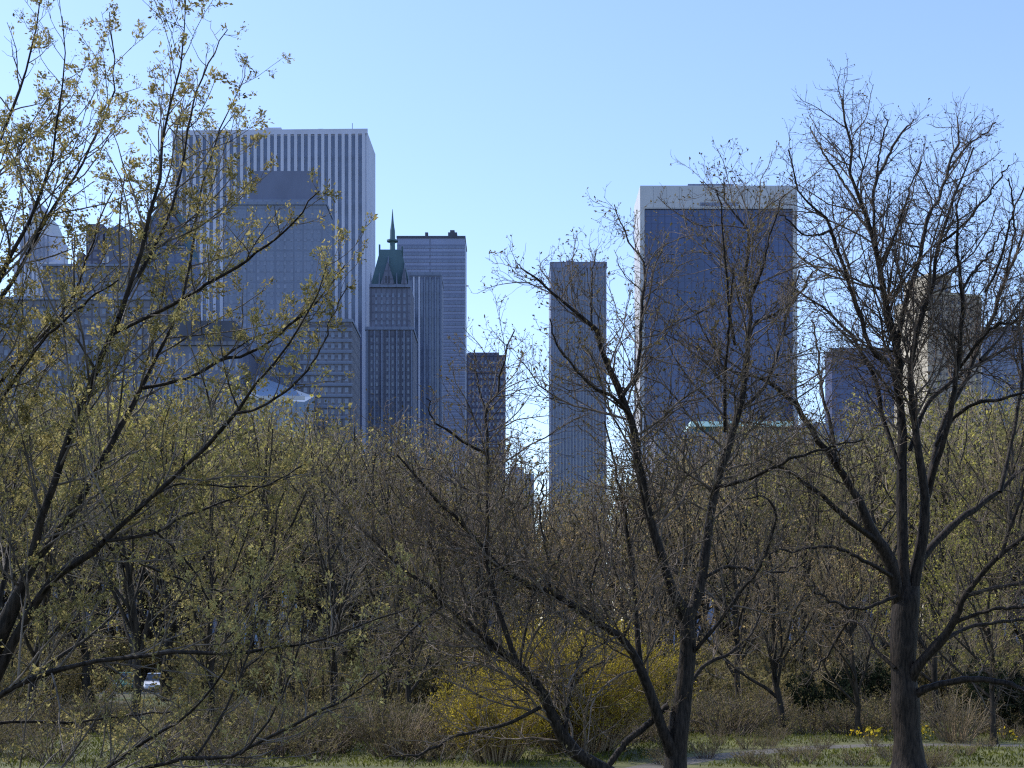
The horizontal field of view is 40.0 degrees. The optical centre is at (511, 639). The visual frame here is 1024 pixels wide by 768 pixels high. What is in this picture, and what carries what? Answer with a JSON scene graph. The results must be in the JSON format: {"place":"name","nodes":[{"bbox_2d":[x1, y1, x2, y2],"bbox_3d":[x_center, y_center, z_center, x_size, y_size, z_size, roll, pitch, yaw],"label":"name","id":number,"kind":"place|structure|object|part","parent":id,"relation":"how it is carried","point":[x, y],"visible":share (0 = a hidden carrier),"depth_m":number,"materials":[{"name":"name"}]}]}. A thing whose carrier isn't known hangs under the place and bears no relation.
{"place":"outdoors","nodes":[
{"label":"outdoors","id":0,"kind":"place"},
{"bbox_2d":[14,204,67,295],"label":"pale tower","id":1,"kind":"structure","parent":0,"point":[54,230],"depth_m":662.00,"materials":[{"name":"stone"}]},
{"bbox_2d":[0,223,176,644],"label":"mansion block","id":2,"kind":"structure","parent":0,"point":[93,259],"depth_m":500.00,"materials":[{"name":"grey brick"}]},
{"bbox_2d":[4,350,149,406],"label":"windows","id":3,"kind":"structure","parent":2,"relation":"in","point":[77,351],"depth_m":499.98,"materials":[{"name":"blue glass"}]},
{"bbox_2d":[49,272,145,295],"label":"windows","id":4,"kind":"structure","parent":2,"relation":"in","point":[93,283],"depth_m":502.91,"materials":[{"name":"blue glass"}]},
{"bbox_2d":[97,689,251,691],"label":"road","id":5,"kind":"structure","parent":0,"point":[142,690],"depth_m":111.22,"materials":[{"name":"grey asphalt"}]},
{"bbox_2d":[113,672,132,689],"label":"car","id":6,"kind":"object","parent":5,"relation":"on","point":[125,674],"visible":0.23,"depth_m":109.44,"materials":[{"name":"paint"}]},
{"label":"cabin window","id":7,"kind":"part","parent":6,"relation":"part of","materials":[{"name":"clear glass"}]},
{"bbox_2d":[73,692,177,693],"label":"kerb","id":8,"kind":"structure","parent":5,"relation":"on","point":[127,693],"depth_m":104.53,"materials":[{"name":"concrete"}]},
{"bbox_2d":[143,673,159,691],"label":"car","id":9,"kind":"object","parent":5,"relation":"on","point":[148,680],"visible":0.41,"depth_m":106.53,"materials":[{"name":"paint"}]},
{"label":"cabin window","id":10,"kind":"part","parent":9,"relation":"part of","materials":[{"name":"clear glass"}]},
{"bbox_2d":[155,321,258,646],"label":"columned building","id":11,"kind":"structure","parent":0,"point":[249,359],"depth_m":440.00,"materials":[{"name":"stone"}]},
{"bbox_2d":[182,353,184,370],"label":"window","id":12,"kind":"structure","parent":11,"relation":"in","point":[183,358],"depth_m":439.94,"materials":[{"name":"blue glass"}]},
{"bbox_2d":[182,381,184,406],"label":"window","id":13,"kind":"structure","parent":11,"relation":"in","point":[183,384],"depth_m":439.94,"materials":[{"name":"blue glass"}]},
{"bbox_2d":[195,381,197,406],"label":"window","id":14,"kind":"structure","parent":11,"relation":"in","point":[196,393],"depth_m":439.94,"materials":[{"name":"blue glass"}]},
{"bbox_2d":[235,354,237,370],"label":"window","id":15,"kind":"structure","parent":11,"relation":"in","point":[236,360],"depth_m":439.94,"materials":[{"name":"blue glass"}]},
{"bbox_2d":[171,123,374,476],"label":"office tower","id":16,"kind":"structure","parent":0,"point":[344,159],"depth_m":599.15,"materials":[{"name":"stone"}]},
{"bbox_2d":[223,171,332,390],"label":"grey hotel","id":17,"kind":"structure","parent":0,"point":[287,262],"depth_m":480.00,"materials":[{"name":"concrete"}]},
{"bbox_2d":[230,261,319,389],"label":"windows","id":18,"kind":"structure","parent":17,"relation":"in","point":[311,262],"depth_m":479.88,"materials":[{"name":"blue glass"}]},
{"bbox_2d":[243,376,313,646],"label":"sloping roof building","id":19,"kind":"structure","parent":0,"point":[303,399],"depth_m":425.00,"materials":[{"name":"grey metal"}]},
{"bbox_2d":[299,319,360,626],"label":"banded block","id":20,"kind":"structure","parent":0,"point":[339,354],"depth_m":455.00,"materials":[{"name":"grey concrete"}]},
{"bbox_2d":[365,209,417,639],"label":"spired tower","id":21,"kind":"structure","parent":0,"point":[391,353],"depth_m":545.00,"materials":[{"name":"stone"}]},
{"bbox_2d":[371,397,408,437],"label":"windows","id":22,"kind":"structure","parent":21,"relation":"in","point":[371,397],"depth_m":544.98,"materials":[{"name":"blue glass"}]},
{"bbox_2d":[407,272,443,636],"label":"ribbed tower","id":23,"kind":"structure","parent":0,"point":[427,288],"depth_m":609.94,"materials":[{"name":"blue stone"}]},
{"bbox_2d":[396,230,466,635],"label":"slab tower","id":24,"kind":"structure","parent":0,"point":[446,256],"depth_m":730.00,"materials":[{"name":"stone"}]},
{"bbox_2d":[4,671,967,715],"bbox_3d":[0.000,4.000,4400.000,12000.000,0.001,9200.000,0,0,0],"label":"ground","id":25,"kind":"structure","parent":0,"point":[126,695],"depth_m":90.05,"materials":[{"name":"soil"}]},
{"bbox_2d":[0,437,87,562],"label":"leafing tree","id":26,"kind":"object","parent":25,"relation":"on","point":[4,549],"visible":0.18,"depth_m":80.70,"materials":[{"name":"green plant"}]},
{"bbox_2d":[0,394,148,706],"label":"leafing tree","id":27,"kind":"object","parent":25,"relation":"on","point":[86,679],"visible":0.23,"depth_m":83.68,"materials":[{"name":"green plant"}]},
{"bbox_2d":[143,196,200,320],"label":"copper roofed building","id":28,"kind":"structure","parent":25,"relation":"on","point":[176,258],"depth_m":521.57,"materials":[{"name":"blue stone"}]},
{"bbox_2d":[87,369,299,700],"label":"leafing tree","id":29,"kind":"object","parent":25,"relation":"on","point":[185,456],"visible":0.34,"depth_m":91.63,"materials":[{"name":"green plant"}]},
{"bbox_2d":[0,0,440,767],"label":"young leaved tree","id":30,"kind":"object","parent":25,"relation":"on","point":[40,544],"visible":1,"depth_m":12.69,"materials":[{"name":"green plant"}]},
{"bbox_2d":[0,349,467,689],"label":"leafing wood","id":31,"kind":"object","parent":25,"relation":"on","point":[226,447],"visible":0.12,"depth_m":129.13,"materials":[{"name":"green plant"}]},
{"bbox_2d":[189,396,360,703],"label":"leafing tree","id":32,"kind":"object","parent":25,"relation":"on","point":[276,514],"visible":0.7,"depth_m":84.24,"materials":[{"name":"green plant"}]},
{"bbox_2d":[288,464,395,712],"bbox_3d":[-6.848,-1.802,60.885,4.320,11.655,6.074,0,0,35],"label":"bare tree","id":33,"kind":"object","parent":25,"relation":"on","point":[337,621],"visible":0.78,"depth_m":60.18,"materials":[{"name":"brown plant"}]},
{"bbox_2d":[259,413,453,668],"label":"leafing tree","id":34,"kind":"object","parent":25,"relation":"on","point":[298,433],"visible":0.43,"depth_m":92.77,"materials":[{"name":"green plant"}]},
{"bbox_2d":[299,430,438,706],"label":"bare tree","id":35,"kind":"object","parent":25,"relation":"on","point":[370,585],"visible":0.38,"depth_m":81.92,"materials":[{"name":"brown plant"}]},
{"bbox_2d":[375,435,496,647],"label":"bare tree","id":36,"kind":"object","parent":25,"relation":"on","point":[434,562],"visible":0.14,"depth_m":95.78,"materials":[{"name":"brown plant"}]},
{"bbox_2d":[438,478,535,672],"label":"bare tree","id":37,"kind":"object","parent":25,"relation":"on","point":[482,605],"visible":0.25,"depth_m":75.85,"materials":[{"name":"brown plant"}]},
{"bbox_2d":[0,621,1023,713],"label":"undergrowth","id":38,"kind":"object","parent":25,"relation":"on","point":[761,674],"visible":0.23,"depth_m":78.72,"materials":[{"name":"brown plant"}]},
{"bbox_2d":[3,557,1022,721],"bbox_3d":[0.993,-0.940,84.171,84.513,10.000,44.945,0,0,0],"label":"understorey","id":39,"kind":"object","parent":25,"relation":"on","point":[857,653],"visible":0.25,"depth_m":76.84,"materials":[{"name":"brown plant"}]},
{"bbox_2d":[500,477,585,643],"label":"budding tree","id":40,"kind":"object","parent":25,"relation":"on","point":[556,518],"visible":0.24,"depth_m":97.09,"materials":[{"name":"brown plant"}]},
{"bbox_2d":[505,475,619,655],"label":"budding tree","id":41,"kind":"object","parent":25,"relation":"on","point":[570,544],"visible":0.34,"depth_m":68.53,"materials":[{"name":"brown plant"}]},
{"bbox_2d":[279,399,848,682],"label":"bare wood","id":42,"kind":"object","parent":25,"relation":"on","point":[724,526],"visible":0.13,"depth_m":130.17,"materials":[{"name":"brown plant"}]},
{"bbox_2d":[270,137,874,767],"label":"forked tree","id":43,"kind":"object","parent":25,"relation":"on","point":[674,733],"visible":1,"depth_m":33.20,"materials":[{"name":"brown plant"}]},
{"bbox_2d":[581,470,668,632],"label":"bare tree","id":44,"kind":"object","parent":25,"relation":"on","point":[612,584],"visible":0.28,"depth_m":87.89,"materials":[{"name":"brown plant"}]},
{"bbox_2d":[601,492,694,675],"bbox_3d":[5.905,-1.346,62.623,4.177,10.779,7.162,0,0,10],"label":"budding tree","id":45,"kind":"object","parent":25,"relation":"on","point":[655,621],"visible":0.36,"depth_m":63.48,"materials":[{"name":"plant"}]},
{"bbox_2d":[607,442,744,666],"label":"budding tree","id":46,"kind":"object","parent":25,"relation":"on","point":[682,518],"visible":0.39,"depth_m":83.25,"materials":[{"name":"brown plant"}]},
{"bbox_2d":[731,412,880,684],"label":"leafing tree","id":47,"kind":"object","parent":25,"relation":"on","point":[802,500],"visible":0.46,"depth_m":94.44,"materials":[{"name":"green plant"}]},
{"bbox_2d":[776,445,915,686],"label":"bare tree","id":48,"kind":"object","parent":25,"relation":"on","point":[856,548],"visible":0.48,"depth_m":75.45,"materials":[{"name":"brown plant"}]},
{"bbox_2d":[671,364,1023,660],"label":"olive wood","id":49,"kind":"object","parent":25,"relation":"on","point":[962,443],"visible":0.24,"depth_m":127.19,"materials":[{"name":"green plant"}]},
{"bbox_2d":[816,424,975,656],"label":"leafing tree","id":50,"kind":"object","parent":25,"relation":"on","point":[872,514],"visible":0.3,"depth_m":99.11,"materials":[{"name":"green plant"}]},
{"bbox_2d":[910,378,1023,680],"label":"leafing tree","id":51,"kind":"object","parent":25,"relation":"on","point":[1018,630],"visible":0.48,"depth_m":84.14,"materials":[{"name":"green plant"}]},
{"bbox_2d":[910,402,1023,650],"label":"leafing tree","id":52,"kind":"object","parent":25,"relation":"on","point":[973,502],"visible":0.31,"depth_m":88.97,"materials":[{"name":"green plant"}]},
{"bbox_2d":[467,352,505,637],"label":"brick tower","id":53,"kind":"structure","parent":0,"point":[485,393],"depth_m":790.00,"materials":[{"name":"brown brick"}]},
{"bbox_2d":[468,429,502,452],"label":"windows","id":54,"kind":"structure","parent":53,"relation":"in","point":[497,429],"depth_m":790.04,"materials":[{"name":"blue glass"}]},
{"bbox_2d":[0,716,1023,767],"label":"lawn","id":55,"kind":"structure","parent":0,"point":[623,764],"depth_m":47.05,"materials":[{"name":"green plant"}]},
{"bbox_2d":[0,416,160,728],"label":"leafing tree","id":56,"kind":"object","parent":55,"relation":"on","point":[48,558],"visible":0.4,"depth_m":61.79,"materials":[{"name":"green plant"}]},
{"bbox_2d":[48,403,215,736],"bbox_3d":[-15.897,-2.870,58.001,5.730,13.824,5.683,0,0,34],"label":"tree","id":57,"kind":"object","parent":55,"relation":"on","point":[132,621],"visible":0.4,"depth_m":57.88,"materials":[{"name":"plant"}]},
{"bbox_2d":[144,445,312,739],"bbox_3d":[-10.942,-1.762,53.893,6.524,11.651,5.798,0,0,-8],"label":"leafing tree","id":58,"kind":"object","parent":55,"relation":"on","point":[209,659],"visible":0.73,"depth_m":54.07,"materials":[{"name":"green plant"}]},
{"bbox_2d":[334,693,454,758],"bbox_3d":[-3.702,2.868,47.989,4.064,2.305,4.116,0,0,18],"label":"bramble shrub","id":59,"kind":"object","parent":55,"relation":"on","point":[374,753],"visible":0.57,"depth_m":47.57,"materials":[{"name":"brown plant"}]},
{"bbox_2d":[327,502,461,718],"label":"leafing tree","id":60,"kind":"object","parent":55,"relation":"on","point":[409,690],"visible":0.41,"depth_m":66.31,"materials":[{"name":"green plant"}]},
{"bbox_2d":[427,667,557,763],"bbox_3d":[-0.579,2.403,46.001,4.478,3.232,4.656,0,0,0],"label":"yellow shrub","id":61,"kind":"object","parent":55,"relation":"on","point":[504,753],"visible":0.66,"depth_m":45.37,"materials":[{"name":"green plant"}]},
{"bbox_2d":[0,676,1023,767],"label":"thicket","id":62,"kind":"object","parent":55,"relation":"on","point":[878,715],"visible":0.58,"depth_m":52.87,"materials":[{"name":"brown plant"}]},
{"bbox_2d":[443,608,704,754],"bbox_3d":[2.255,1.428,49.822,8.084,5.181,8.795,0,0,29],"label":"yellow shrub","id":63,"kind":"object","parent":55,"relation":"on","point":[632,697],"visible":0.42,"depth_m":48.80,"materials":[{"name":"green plant"}]},
{"bbox_2d":[684,465,796,704],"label":"bare tree","id":64,"kind":"object","parent":55,"relation":"on","point":[737,621],"visible":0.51,"depth_m":70.02,"materials":[{"name":"brown plant"}]},
{"bbox_2d":[699,674,795,731],"bbox_3d":[10.200,2.753,62.000,3.978,2.538,4.245,0,0,-40],"label":"bramble shrub","id":65,"kind":"object","parent":55,"relation":"on","point":[746,709],"visible":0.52,"depth_m":61.89,"materials":[{"name":"plant"}]},
{"bbox_2d":[664,483,831,732],"bbox_3d":[10.105,-1.346,60.518,7.162,10.779,4.177,0,0,7],"label":"budding tree","id":66,"kind":"object","parent":55,"relation":"on","point":[777,695],"visible":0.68,"depth_m":59.98,"materials":[{"name":"brown plant"}]},
{"bbox_2d":[783,670,868,722],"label":"evergreen shrub","id":67,"kind":"object","parent":55,"relation":"on","point":[814,693],"visible":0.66,"depth_m":65.40,"materials":[{"name":"green plant"}]},
{"bbox_2d":[784,519,891,736],"bbox_3d":[13.303,-0.422,57.665,4.736,8.912,4.003,0,0,-35],"label":"budding tree","id":68,"kind":"object","parent":55,"relation":"on","point":[856,687],"visible":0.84,"depth_m":57.46,"materials":[{"name":"brown plant"}]},
{"bbox_2d":[827,655,920,706],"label":"evergreen shrub","id":69,"kind":"object","parent":55,"relation":"on","point":[877,678],"visible":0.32,"depth_m":70.97,"materials":[{"name":"green plant"}]},
{"bbox_2d":[727,53,1023,767],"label":"spreading tree","id":70,"kind":"object","parent":55,"relation":"on","point":[904,582],"visible":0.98,"depth_m":39.45,"materials":[{"name":"brown plant"}]},
{"bbox_2d":[836,477,1002,726],"bbox_3d":[18.708,-1.689,64.456,7.610,11.454,4.726,0,0,43],"label":"leafing tree","id":71,"kind":"object","parent":55,"relation":"on","point":[933,669],"visible":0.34,"depth_m":63.91,"materials":[{"name":"green plant"}]},
{"bbox_2d":[840,724,1022,744],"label":"daffodils","id":72,"kind":"object","parent":55,"relation":"on","point":[870,731],"visible":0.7,"depth_m":56.36,"materials":[{"name":"yellow plant"}]},
{"bbox_2d":[883,513,1023,743],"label":"leafing tree","id":73,"kind":"object","parent":55,"relation":"on","point":[991,697],"visible":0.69,"depth_m":53.88,"materials":[{"name":"green plant"}]},
{"bbox_2d":[920,683,1005,742],"bbox_3d":[17.254,2.863,54.873,4.097,2.314,3.881,0,0,0],"label":"olive shrub","id":74,"kind":"object","parent":55,"relation":"on","point":[964,735],"visible":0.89,"depth_m":54.77,"materials":[{"name":"green plant"}]},
{"bbox_2d":[955,654,1023,732],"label":"evergreen shrub","id":75,"kind":"object","parent":55,"relation":"on","point":[1011,702],"visible":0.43,"depth_m":59.26,"materials":[{"name":"green plant"}]},
{"bbox_2d":[0,0,1023,619],"label":"sky","id":76,"kind":"structure","parent":0,"point":[488,122],"materials":[{"name":"blue"}]},
{"bbox_2d":[506,467,533,615],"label":"hazy block","id":77,"kind":"structure","parent":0,"point":[532,476],"depth_m":1100.00,"materials":[{"name":"stone"}]},
{"bbox_2d":[548,260,606,632],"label":"narrow tower","id":78,"kind":"structure","parent":0,"point":[566,447],"depth_m":689.94,"materials":[{"name":"grey concrete"}]},
{"bbox_2d":[630,184,797,631],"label":"glass tower","id":79,"kind":"structure","parent":0,"point":[646,195],"depth_m":650.40,"materials":[{"name":"blue glass"}]},
{"bbox_2d":[646,421,849,648],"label":"building","id":80,"kind":"structure","parent":0,"point":[706,424],"depth_m":425.00,"materials":[{"name":"grey stone"}]},
{"bbox_2d":[626,744,1023,767],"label":"path","id":81,"kind":"structure","parent":0,"point":[692,760],"depth_m":49.49,"materials":[{"name":"grey asphalt"}]},
{"bbox_2d":[824,348,893,639],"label":"office block","id":82,"kind":"structure","parent":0,"point":[847,389],"depth_m":600.00,"materials":[{"name":"stone"}]},
{"bbox_2d":[833,366,885,369],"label":"ribbon window","id":83,"kind":"structure","parent":82,"relation":"in","point":[861,367],"depth_m":599.86,"materials":[{"name":"blue glass"}]},
{"bbox_2d":[834,358,889,361],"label":"ribbon window","id":84,"kind":"structure","parent":82,"relation":"in","point":[834,358],"depth_m":599.86,"materials":[{"name":"blue glass"}]},
{"bbox_2d":[833,374,891,377],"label":"ribbon window","id":85,"kind":"structure","parent":82,"relation":"in","point":[836,375],"depth_m":599.86,"materials":[{"name":"blue glass"}]},
{"bbox_2d":[833,382,892,385],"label":"ribbon window","id":86,"kind":"structure","parent":82,"relation":"in","point":[857,384],"depth_m":599.86,"materials":[{"name":"blue glass"}]},
{"bbox_2d":[833,390,893,393],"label":"ribbon window","id":87,"kind":"structure","parent":82,"relation":"in","point":[838,391],"depth_m":599.86,"materials":[{"name":"blue glass"}]},
{"bbox_2d":[833,398,893,401],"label":"ribbon window","id":88,"kind":"structure","parent":82,"relation":"in","point":[838,399],"depth_m":599.86,"materials":[{"name":"blue glass"}]},
{"bbox_2d":[833,406,893,409],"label":"ribbon window","id":89,"kind":"structure","parent":82,"relation":"in","point":[836,407],"depth_m":599.86,"materials":[{"name":"blue glass"}]},
{"bbox_2d":[833,414,893,417],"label":"ribbon window","id":90,"kind":"structure","parent":82,"relation":"in","point":[837,414],"depth_m":599.86,"materials":[{"name":"blue glass"}]},
{"bbox_2d":[834,422,892,425],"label":"ribbon window","id":91,"kind":"structure","parent":82,"relation":"in","point":[836,422],"depth_m":599.86,"materials":[{"name":"blue glass"}]},
{"bbox_2d":[894,273,982,640],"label":"sandstone tower","id":92,"kind":"structure","parent":0,"point":[945,372],"depth_m":468.82,"materials":[{"name":"beige stone"}]},
{"bbox_2d":[933,387,977,426],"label":"windows","id":93,"kind":"structure","parent":92,"relation":"in","point":[933,387],"depth_m":469.00,"materials":[{"name":"blue glass"}]},
{"bbox_2d":[981,327,1023,647],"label":"blue block","id":94,"kind":"structure","parent":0,"point":[991,382],"depth_m":570.00,"materials":[{"name":"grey glass"}]},
{"bbox_2d":[988,393,1023,427],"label":"windows","id":95,"kind":"structure","parent":94,"relation":"in","point":[988,393],"depth_m":569.88,"materials":[{"name":"blue glass"}]}
]}

